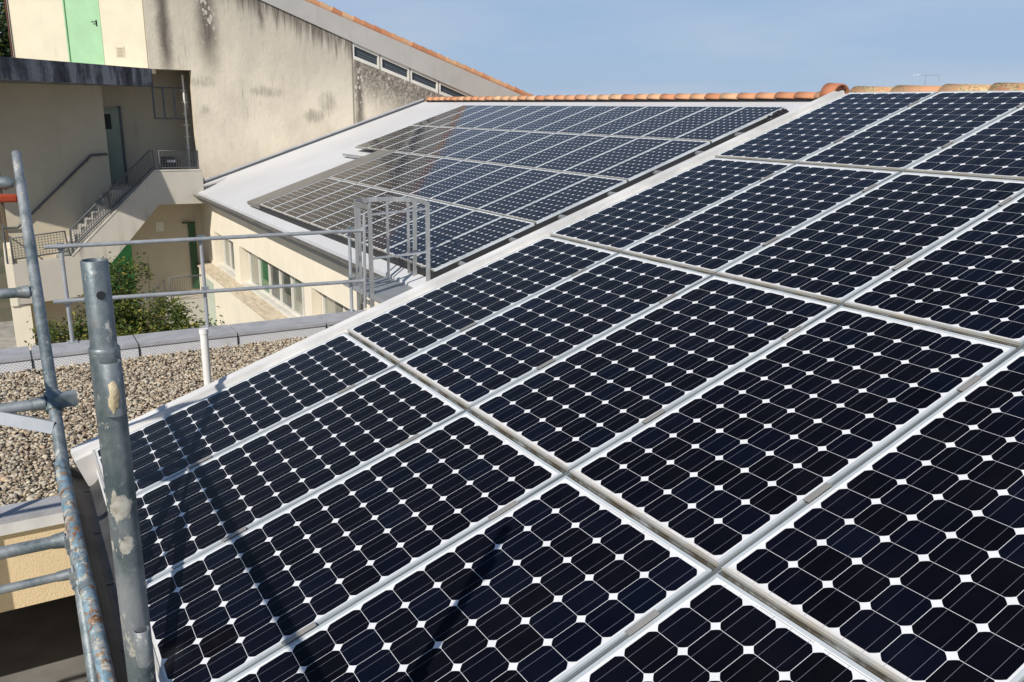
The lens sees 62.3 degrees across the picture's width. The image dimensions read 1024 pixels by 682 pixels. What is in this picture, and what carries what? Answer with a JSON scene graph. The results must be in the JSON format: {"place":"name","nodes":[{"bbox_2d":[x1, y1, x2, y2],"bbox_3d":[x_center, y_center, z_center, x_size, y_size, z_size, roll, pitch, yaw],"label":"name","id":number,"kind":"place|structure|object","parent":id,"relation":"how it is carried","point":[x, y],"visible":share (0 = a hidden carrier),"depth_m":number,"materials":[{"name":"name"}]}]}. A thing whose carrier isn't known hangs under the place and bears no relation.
{"place":"outdoors","nodes":[
{"label":"outdoors","id":0,"kind":"place"},
{"bbox_2d":[0,230,14,321],"bbox_3d":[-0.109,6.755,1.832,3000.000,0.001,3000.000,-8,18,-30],"label":"ground","id":1,"kind":"structure","parent":0,"point":[5,311],"depth_m":33.31,"materials":[{"name":"beige concrete"}]},
{"bbox_2d":[0,0,11,240],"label":"tree","id":2,"kind":"object","parent":1,"relation":"on","point":[5,49],"visible":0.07,"depth_m":41.40,"materials":[{"name":"green plant"}]},
{"bbox_2d":[143,0,533,260],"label":"stained wall building","id":3,"kind":"structure","parent":1,"relation":"on","point":[268,77],"depth_m":23.48,"materials":[{"name":"paint"}]},
{"bbox_2d":[352,42,379,69],"bbox_3d":[-4.256,-8.270,24.613,0.810,0.713,0.110,-8,18,-30],"label":"window","id":4,"kind":"structure","parent":3,"relation":"in","point":[359,53],"depth_m":24.60,"materials":[{"name":"white glass"}]},
{"bbox_2d":[379,55,409,81],"bbox_3d":[-3.486,-8.081,25.140,0.910,0.724,0.110,-8,18,-30],"label":"window","id":5,"kind":"structure","parent":3,"relation":"in","point":[387,65],"depth_m":25.12,"materials":[{"name":"white glass"}]},
{"bbox_2d":[409,68,437,92],"bbox_3d":[-2.675,-7.881,25.697,0.910,0.698,0.110,-8,18,-30],"label":"window","id":6,"kind":"structure","parent":3,"relation":"in","point":[417,78],"depth_m":25.67,"materials":[{"name":"white glass"}]},
{"bbox_2d":[438,81,470,96],"bbox_3d":[-1.777,-7.661,26.311,1.110,0.738,0.110,-8,18,-30],"label":"window","id":7,"kind":"structure","parent":3,"relation":"in","point":[443,89],"depth_m":26.17,"materials":[{"name":"white glass"}]},
{"bbox_2d":[70,82,1023,681],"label":"panel roof building","id":8,"kind":"structure","parent":1,"relation":"on","point":[90,500],"depth_m":5.24,"materials":[{"name":"metal"}]},
{"bbox_2d":[0,150,156,681],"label":"scaffold","id":9,"kind":"object","parent":8,"relation":"attached to","point":[106,368],"visible":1,"depth_m":1.52,"materials":[{"name":"metal"}]},
{"bbox_2d":[136,366,463,583],"bbox_3d":[-1.073,0.583,4.039,1.580,0.042,0.806,-27,26,-23],"label":"solar panel","id":10,"kind":"object","parent":8,"relation":"attached to","point":[195,511],"visible":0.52,"depth_m":4.00,"materials":[{"name":"glass"}]},
{"bbox_2d":[146,411,562,681],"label":"solar panel","id":11,"kind":"object","parent":8,"relation":"attached to","point":[231,608],"visible":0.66,"depth_m":3.29,"materials":[{"name":"glass"}]},
{"bbox_2d":[227,475,711,681],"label":"solar panel","id":12,"kind":"object","parent":8,"relation":"on","point":[562,578],"visible":0.91,"depth_m":2.76,"materials":[{"name":"glass"}]},
{"bbox_2d":[170,92,937,478],"bbox_3d":[0.674,-0.526,5.305,6.042,2.128,0.023,-8,18,-30],"label":"mounting rail","id":13,"kind":"object","parent":8,"relation":"attached to","point":[512,306],"visible":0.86,"depth_m":5.05,"materials":[{"name":"silver metal"}]},
{"bbox_2d":[92,332,394,496],"bbox_3d":[-1.496,0.390,4.726,1.580,0.040,0.806,-27,26,-23],"label":"solar panel","id":14,"kind":"object","parent":13,"relation":"attached to","point":[169,446],"visible":0.74,"depth_m":4.71,"materials":[{"name":"glass"}]},
{"bbox_2d":[347,236,617,364],"bbox_3d":[-0.187,-0.296,5.341,1.580,0.040,0.806,-27,26,-23],"label":"solar panel","id":15,"kind":"object","parent":13,"relation":"attached to","point":[398,334],"visible":0.85,"depth_m":5.29,"materials":[{"name":"glass"}]},
{"bbox_2d":[549,157,792,252],"bbox_3d":[1.122,-0.981,5.955,1.580,0.040,0.806,-27,26,-23],"label":"solar panel","id":16,"kind":"object","parent":13,"relation":"attached to","point":[625,223],"visible":0.78,"depth_m":5.91,"materials":[{"name":"glass"}]},
{"bbox_2d":[622,164,898,274],"bbox_3d":[1.545,-0.788,5.269,1.580,0.042,0.806,-27,26,-23],"label":"solar panel","id":17,"kind":"object","parent":13,"relation":"attached to","point":[717,237],"visible":0.79,"depth_m":5.22,"materials":[{"name":"glass"}]},
{"bbox_2d":[715,91,937,163],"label":"solar panel","id":18,"kind":"object","parent":13,"relation":"attached to","point":[807,134],"visible":0.77,"depth_m":6.53,"materials":[{"name":"glass"}]},
{"bbox_2d":[399,253,710,409],"bbox_3d":[0.236,-0.102,4.653,1.580,0.042,0.806,-27,26,-23],"label":"solar panel","id":19,"kind":"object","parent":8,"relation":"on","point":[478,363],"visible":0.85,"depth_m":4.60,"materials":[{"name":"glass"}]},
{"bbox_2d":[146,103,1023,584],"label":"mounting rail","id":20,"kind":"object","parent":8,"relation":"attached to","point":[410,439],"visible":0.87,"depth_m":4.18,"materials":[{"name":"silver metal"}]},
{"bbox_2d":[225,191,1023,681],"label":"mounting rail","id":21,"kind":"object","parent":8,"relation":"attached to","point":[513,503],"visible":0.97,"depth_m":3.32,"materials":[{"name":"silver metal"}]},
{"bbox_2d":[470,276,836,473],"bbox_3d":[0.660,0.090,3.967,1.580,0.040,0.806,-27,26,-23],"label":"solar panel","id":22,"kind":"object","parent":8,"relation":"on","point":[566,413],"visible":0.86,"depth_m":3.90,"materials":[{"name":"glass"}]},
{"bbox_2d":[569,573,884,681],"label":"solar panel","id":23,"kind":"object","parent":8,"relation":"on","point":[717,627],"visible":1,"depth_m":2.37,"materials":[{"name":"glass"}]},
{"bbox_2d":[570,306,1015,569],"bbox_3d":[1.082,0.283,3.281,1.580,0.040,0.806,-27,26,-23],"label":"solar panel","id":24,"kind":"object","parent":8,"relation":"on","point":[715,475],"visible":0.9,"depth_m":3.20,"materials":[{"name":"glass"}]},
{"bbox_2d":[562,343,1023,681],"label":"mounting rail","id":25,"kind":"object","parent":8,"relation":"attached to","point":[654,613],"visible":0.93,"depth_m":2.72,"materials":[{"name":"silver metal"}]},
{"bbox_2d":[721,349,1023,681],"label":"solar panel","id":26,"kind":"object","parent":25,"relation":"attached to","point":[901,559],"visible":0.98,"depth_m":2.50,"materials":[{"name":"glass"}]},
{"bbox_2d":[716,172,1023,304],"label":"solar panel","id":27,"kind":"object","parent":8,"relation":"on","point":[847,250],"visible":0.8,"depth_m":4.52,"materials":[{"name":"glass"}]},
{"bbox_2d":[799,90,1023,171],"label":"solar panel","id":28,"kind":"object","parent":8,"relation":"on","point":[902,140],"visible":0.81,"depth_m":5.83,"materials":[{"name":"glass"}]},
{"bbox_2d":[844,193,1023,348],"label":"solar panel","id":29,"kind":"object","parent":8,"relation":"on","point":[968,281],"visible":0.83,"depth_m":3.82,"materials":[{"name":"glass"}]},
{"bbox_2d":[905,105,1023,180],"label":"solar panel","id":30,"kind":"object","parent":8,"relation":"on","point":[994,149],"visible":0.85,"depth_m":5.15,"materials":[{"name":"glass"}]},
{"bbox_2d":[0,321,16,348],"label":"courtyard paving","id":31,"kind":"structure","parent":0,"point":[7,336],"depth_m":26.42,"materials":[{"name":"concrete"}]},
{"bbox_2d":[24,252,224,345],"bbox_3d":[-7.547,0.437,16.628,3.910,4.285,1.819,6,16,17],"label":"bush","id":32,"kind":"object","parent":31,"relation":"on","point":[127,322],"visible":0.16,"depth_m":16.30,"materials":[{"name":"green plant"}]},
{"bbox_2d":[134,252,161,329],"bbox_3d":[-7.504,0.174,17.788,0.490,4.119,0.444,-8,18,-30],"label":"sapling","id":33,"kind":"object","parent":31,"relation":"on","point":[147,274],"visible":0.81,"depth_m":17.41,"materials":[{"name":"green plant"}]},
{"bbox_2d":[0,309,366,681],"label":"flat roof annex","id":34,"kind":"object","parent":31,"relation":"on","point":[40,638],"visible":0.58,"depth_m":6.36,"materials":[{"name":"gravel"}]},
{"bbox_2d":[44,227,369,343],"bbox_3d":[-3.233,-0.678,9.483,3.431,1.044,0.122,-8,18,-30],"label":"guard rail","id":35,"kind":"object","parent":34,"relation":"on","point":[67,301],"visible":1,"depth_m":9.31,"materials":[{"name":"metal"}]},
{"bbox_2d":[193,91,819,325],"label":"pitched building","id":36,"kind":"structure","parent":31,"relation":"on","point":[225,196],"depth_m":19.49,"materials":[{"name":"paint"}]},
{"bbox_2d":[217,239,235,279],"bbox_3d":[-7.266,-2.227,21.800,0.255,0.940,2.150,-8,18,-30],"label":"window","id":37,"kind":"structure","parent":36,"relation":"in","point":[228,266],"depth_m":22.15,"materials":[{"name":"white glass"}]},
{"bbox_2d":[242,251,304,317],"bbox_3d":[-5.128,-1.252,18.331,0.255,0.940,5.070,-8,18,-30],"label":"window","id":38,"kind":"structure","parent":36,"relation":"in","point":[290,302],"depth_m":18.48,"materials":[{"name":"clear glass"}]},
{"bbox_2d":[247,149,396,208],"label":"solar panel","id":39,"kind":"object","parent":36,"relation":"on","point":[256,202],"visible":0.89,"depth_m":18.43,"materials":[{"name":"grey glass"}]},
{"bbox_2d":[322,294,349,313],"bbox_3d":[-2.294,-0.003,13.876,0.100,0.930,4.920,-8,18,-30],"label":"window","id":40,"kind":"structure","parent":36,"relation":"in","point":[329,305],"depth_m":15.53,"materials":[{"name":"white glass"}]},
{"bbox_2d":[259,206,436,278],"bbox_3d":[-3.082,-1.784,14.120,0.069,0.118,8.300,-8,18,-30],"label":"edge strip","id":41,"kind":"object","parent":36,"relation":"on","point":[399,262],"visible":0.71,"depth_m":13.45,"materials":[{"name":"metal"}]},
{"bbox_2d":[343,276,412,303],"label":"access platform","id":42,"kind":"structure","parent":36,"relation":"attached to","point":[385,289],"depth_m":10.73,"materials":[{"name":"metal"}]},
{"bbox_2d":[354,197,429,309],"bbox_3d":[-1.606,-0.072,11.059,0.984,3.500,0.864,-8,18,-30],"label":"guard rail","id":43,"kind":"object","parent":36,"relation":"attached to","point":[358,206],"visible":0.58,"depth_m":10.58,"materials":[{"name":"metal"}]},
{"bbox_2d":[342,153,616,196],"bbox_3d":[-1.317,-3.248,16.112,0.080,0.098,10.920,-8,18,-30],"label":"support rail","id":44,"kind":"object","parent":36,"relation":"on","point":[357,156],"visible":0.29,"depth_m":19.82,"materials":[{"name":"metal"}]},
{"bbox_2d":[330,152,407,180],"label":"solar panel","id":45,"kind":"object","parent":44,"relation":"on","point":[353,171],"visible":0.95,"depth_m":18.08,"materials":[{"name":"glass"}]},
{"bbox_2d":[343,154,424,183],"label":"solar panel","id":46,"kind":"object","parent":44,"relation":"on","point":[380,169],"visible":0.96,"depth_m":17.39,"materials":[{"name":"glass"}]},
{"bbox_2d":[358,156,441,186],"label":"solar panel","id":47,"kind":"object","parent":44,"relation":"on","point":[396,171],"visible":0.94,"depth_m":16.70,"materials":[{"name":"glass"}]},
{"bbox_2d":[373,158,462,190],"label":"solar panel","id":48,"kind":"object","parent":44,"relation":"on","point":[412,175],"visible":0.97,"depth_m":16.02,"materials":[{"name":"glass"}]},
{"bbox_2d":[390,160,482,194],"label":"solar panel","id":49,"kind":"object","parent":44,"relation":"on","point":[434,177],"visible":0.97,"depth_m":15.33,"materials":[{"name":"glass"}]},
{"bbox_2d":[409,163,506,199],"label":"solar panel","id":50,"kind":"object","parent":44,"relation":"on","point":[452,182],"visible":0.97,"depth_m":14.64,"materials":[{"name":"glass"}]},
{"bbox_2d":[430,166,531,204],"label":"solar panel","id":51,"kind":"object","parent":44,"relation":"on","point":[465,190],"visible":0.97,"depth_m":13.96,"materials":[{"name":"glass"}]},
{"bbox_2d":[452,169,560,209],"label":"solar panel","id":52,"kind":"object","parent":44,"relation":"on","point":[482,198],"visible":0.94,"depth_m":13.27,"materials":[{"name":"glass"}]},
{"bbox_2d":[477,172,590,215],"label":"solar panel","id":53,"kind":"object","parent":44,"relation":"on","point":[517,200],"visible":0.94,"depth_m":12.58,"materials":[{"name":"glass"}]},
{"bbox_2d":[505,176,626,224],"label":"solar panel","id":54,"kind":"object","parent":44,"relation":"on","point":[560,201],"visible":0.98,"depth_m":11.85,"materials":[{"name":"glass"}]},
{"bbox_2d":[436,111,785,276],"bbox_3d":[1.634,-2.183,11.925,6.088,2.189,0.030,-8,18,-30],"label":"edge strip","id":55,"kind":"object","parent":36,"relation":"attached to","point":[579,207],"visible":0.57,"depth_m":11.65,"materials":[{"name":"metal"}]},
{"bbox_2d":[766,108,788,121],"bbox_3d":[4.017,-3.391,12.730,0.472,0.216,0.382,-8,18,-30],"label":"cable bundle","id":56,"kind":"object","parent":36,"relation":"on","point":[778,113],"visible":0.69,"depth_m":12.73,"materials":[{"name":"rubber"}]},
{"bbox_2d":[0,0,209,349],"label":"stair building","id":57,"kind":"structure","parent":0,"point":[88,136],"depth_m":21.57,"materials":[{"name":"paint"}]},
{"bbox_2d":[62,0,104,64],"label":"door","id":58,"kind":"structure","parent":57,"relation":"in","point":[83,24],"depth_m":21.97,"materials":[{"name":"green paint"}]},
{"bbox_2d":[103,106,127,182],"bbox_3d":[-10.711,-5.275,22.794,0.520,2.025,0.070,-8,18,-30],"label":"door","id":59,"kind":"structure","parent":57,"relation":"in","point":[112,116],"depth_m":22.79,"materials":[{"name":"grey paint"}]},
{"bbox_2d":[109,240,136,303],"bbox_3d":[-10.499,-1.833,22.466,0.870,1.850,0.028,-8,18,-30],"label":"door","id":60,"kind":"structure","parent":57,"relation":"in","point":[126,251],"depth_m":22.49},
{"bbox_2d":[151,75,190,168],"bbox_3d":[-9.130,-5.681,22.791,0.885,2.850,0.060,-8,18,-30],"label":"caged ladder","id":61,"kind":"object","parent":57,"relation":"attached to","point":[185,102],"visible":0.86,"depth_m":22.69,"materials":[{"name":"grey metal"}]},
{"bbox_2d":[161,157,181,168],"bbox_3d":[-8.935,-4.455,22.253,0.420,0.770,0.560,-8,18,-30],"label":"condenser unit","id":62,"kind":"object","parent":57,"relation":"on","point":[170,163],"visible":0.35,"depth_m":21.98,"materials":[{"name":"metal"}]},
{"bbox_2d":[182,222,199,288],"bbox_3d":[-8.816,-2.344,23.305,0.320,1.850,0.118,-8,18,-30],"label":"door","id":63,"kind":"structure","parent":57,"relation":"in","point":[191,225],"depth_m":23.34,"materials":[{"name":"green paint"}]},
{"bbox_2d":[0,336,308,505],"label":"gravel","id":64,"kind":"structure","parent":0,"point":[35,384],"depth_m":7.74,"materials":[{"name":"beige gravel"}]},
{"bbox_2d":[199,328,211,385],"bbox_3d":[-2.513,0.294,6.989,0.074,0.815,0.074,-8,18,-30],"label":"vent pipe","id":65,"kind":"object","parent":64,"relation":"on","point":[205,352],"visible":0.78,"depth_m":6.92,"materials":[{"name":"white plastic"}]},
{"bbox_2d":[0,0,1023,95],"label":"sky","id":66,"kind":"structure","parent":0,"point":[535,47],"materials":[{"name":"blue"}]},
{"bbox_3d":[-2.046,-2.242,14.436,0.080,0.098,8.420,-8,18,-30],"label":"support rail","id":67,"kind":"object","parent":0,"visible":0},
{"bbox_2d":[260,177,341,209],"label":"solar panel","id":68,"kind":"object","parent":67,"relation":"on","point":[295,194],"visible":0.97,"depth_m":17.46,"materials":[{"name":"glass"}]},
{"bbox_2d":[271,181,355,213],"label":"solar panel","id":69,"kind":"object","parent":67,"relation":"on","point":[307,198],"visible":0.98,"depth_m":16.78,"materials":[{"name":"glass"}]},
{"bbox_2d":[283,184,370,218],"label":"solar panel","id":70,"kind":"object","parent":67,"relation":"on","point":[294,213],"visible":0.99,"depth_m":16.09,"materials":[{"name":"glass"}]},
{"bbox_2d":[296,187,387,224],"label":"solar panel","id":71,"kind":"object","parent":67,"relation":"on","point":[326,210],"visible":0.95,"depth_m":15.42,"materials":[{"name":"glass"}]},
{"bbox_2d":[310,191,405,229],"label":"solar panel","id":72,"kind":"object","parent":67,"relation":"on","point":[333,219],"visible":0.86,"depth_m":14.65,"materials":[{"name":"glass"}]},
{"bbox_2d":[325,195,427,236],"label":"solar panel","id":73,"kind":"object","parent":67,"relation":"on","point":[395,205],"visible":0.52,"depth_m":14.05,"materials":[{"name":"glass"}]},
{"bbox_2d":[343,200,449,243],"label":"solar panel","id":74,"kind":"object","parent":67,"relation":"on","point":[396,220],"visible":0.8,"depth_m":13.33,"materials":[{"name":"glass"}]},
{"bbox_2d":[362,205,474,252],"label":"solar panel","id":75,"kind":"object","parent":67,"relation":"on","point":[439,217],"visible":0.66,"depth_m":12.66,"materials":[{"name":"glass"}]},
{"bbox_2d":[383,210,502,261],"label":"solar panel","id":76,"kind":"object","parent":67,"relation":"on","point":[456,227],"visible":0.86,"depth_m":11.99,"materials":[{"name":"glass"}]},
{"bbox_2d":[410,216,534,271],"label":"solar panel","id":77,"kind":"object","parent":67,"relation":"on","point":[458,248],"visible":0.98,"depth_m":11.24,"materials":[{"name":"glass"}]},
{"bbox_3d":[0.033,-3.954,16.745,0.080,0.098,10.920,-8,18,-30],"label":"support rail","id":78,"kind":"object","parent":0,"visible":0},
{"bbox_2d":[368,126,437,150],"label":"solar panel","id":79,"kind":"object","parent":78,"relation":"on","point":[398,139],"visible":0.93,"depth_m":20.06,"materials":[{"name":"glass"}]},
{"bbox_2d":[381,127,452,150],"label":"solar panel","id":80,"kind":"object","parent":78,"relation":"on","point":[417,138],"visible":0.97,"depth_m":19.39,"materials":[{"name":"glass"}]},
{"bbox_2d":[395,128,469,153],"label":"solar panel","id":81,"kind":"object","parent":78,"relation":"on","point":[409,149],"visible":0.95,"depth_m":18.69,"materials":[{"name":"glass"}]},
{"bbox_2d":[411,129,488,155],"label":"solar panel","id":82,"kind":"object","parent":78,"relation":"on","point":[445,143],"visible":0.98,"depth_m":18.01,"materials":[{"name":"glass"}]},
{"bbox_2d":[427,130,508,157],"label":"solar panel","id":83,"kind":"object","parent":78,"relation":"on","point":[465,144],"visible":0.93,"depth_m":17.32,"materials":[{"name":"glass"}]},
{"bbox_2d":[445,131,529,159],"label":"solar panel","id":84,"kind":"object","parent":78,"relation":"on","point":[471,151],"visible":0.94,"depth_m":16.63,"materials":[{"name":"glass"}]},
{"bbox_2d":[464,132,554,162],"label":"solar panel","id":85,"kind":"object","parent":78,"relation":"on","point":[506,147],"visible":0.94,"depth_m":15.94,"materials":[{"name":"glass"}]},
{"bbox_2d":[486,133,579,165],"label":"solar panel","id":86,"kind":"object","parent":78,"relation":"on","point":[523,152],"visible":0.94,"depth_m":15.26,"materials":[{"name":"glass"}]},
{"bbox_2d":[509,134,607,168],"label":"solar panel","id":87,"kind":"object","parent":78,"relation":"on","point":[533,161],"visible":0.95,"depth_m":14.57,"materials":[{"name":"glass"}]},
{"bbox_2d":[535,136,637,171],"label":"solar panel","id":88,"kind":"object","parent":78,"relation":"on","point":[582,154],"visible":0.96,"depth_m":13.88,"materials":[{"name":"glass"}]},
{"bbox_2d":[563,138,672,175],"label":"solar panel","id":89,"kind":"object","parent":78,"relation":"on","point":[612,158],"visible":0.95,"depth_m":13.19,"materials":[{"name":"glass"}]},
{"bbox_2d":[594,139,709,181],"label":"solar panel","id":90,"kind":"object","parent":78,"relation":"on","point":[637,166],"visible":0.99,"depth_m":12.47,"materials":[{"name":"glass"}]},
{"bbox_3d":[-0.630,-3.607,16.434,0.080,0.098,10.920,-8,18,-30],"label":"support rail","id":91,"kind":"object","parent":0,"visible":0},
{"bbox_2d":[355,125,422,148],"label":"solar panel","id":92,"kind":"object","parent":91,"relation":"on","point":[378,140],"visible":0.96,"depth_m":20.75,"materials":[{"name":"glass"}]},
{"bbox_3d":[1.284,-4.609,17.332,0.080,0.098,10.920,-8,18,-30],"label":"support rail","id":93,"kind":"object","parent":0,"visible":0},
{"bbox_2d":[425,105,493,126],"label":"solar panel","id":94,"kind":"object","parent":93,"relation":"on","point":[454,117],"visible":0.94,"depth_m":20.69,"materials":[{"name":"glass"}]},
{"bbox_2d":[440,105,511,127],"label":"solar panel","id":95,"kind":"object","parent":93,"relation":"on","point":[473,116],"visible":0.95,"depth_m":20.00,"materials":[{"name":"glass"}]},
{"bbox_2d":[456,105,530,128],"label":"solar panel","id":96,"kind":"object","parent":93,"relation":"on","point":[491,117],"visible":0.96,"depth_m":19.32,"materials":[{"name":"glass"}]},
{"bbox_2d":[473,105,550,129],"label":"solar panel","id":97,"kind":"object","parent":93,"relation":"on","point":[502,120],"visible":0.95,"depth_m":18.63,"materials":[{"name":"glass"}]},
{"bbox_2d":[492,105,571,130],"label":"solar panel","id":98,"kind":"object","parent":93,"relation":"on","point":[528,118],"visible":0.94,"depth_m":17.94,"materials":[{"name":"glass"}]},
{"bbox_2d":[512,105,594,131],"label":"solar panel","id":99,"kind":"object","parent":93,"relation":"on","point":[551,119],"visible":0.97,"depth_m":17.25,"materials":[{"name":"glass"}]},
{"bbox_2d":[533,105,618,132],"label":"solar panel","id":100,"kind":"object","parent":93,"relation":"on","point":[572,120],"visible":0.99,"depth_m":16.55,"materials":[{"name":"glass"}]},
{"bbox_2d":[557,106,646,134],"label":"solar panel","id":101,"kind":"object","parent":93,"relation":"on","point":[580,128],"visible":0.92,"depth_m":15.87,"materials":[{"name":"glass"}]},
{"bbox_2d":[582,106,676,135],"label":"solar panel","id":102,"kind":"object","parent":93,"relation":"on","point":[626,121],"visible":0.94,"depth_m":15.18,"materials":[{"name":"glass"}]},
{"bbox_2d":[610,106,709,137],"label":"solar panel","id":103,"kind":"object","parent":93,"relation":"on","point":[656,122],"visible":0.94,"depth_m":14.49,"materials":[{"name":"glass"}]},
{"bbox_2d":[641,106,745,138],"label":"solar panel","id":104,"kind":"object","parent":93,"relation":"on","point":[687,124],"visible":0.94,"depth_m":13.81,"materials":[{"name":"glass"}]},
{"bbox_2d":[675,106,785,142],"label":"solar panel","id":105,"kind":"object","parent":93,"relation":"on","point":[726,125],"visible":0.97,"depth_m":13.09,"materials":[{"name":"glass"}]},
{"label":"support rail","id":106,"kind":"object","parent":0,"visible":0},
{"bbox_2d":[412,105,477,125],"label":"solar panel","id":107,"kind":"object","parent":106,"relation":"on","point":[443,115],"visible":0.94,"depth_m":21.37,"materials":[{"name":"glass"}]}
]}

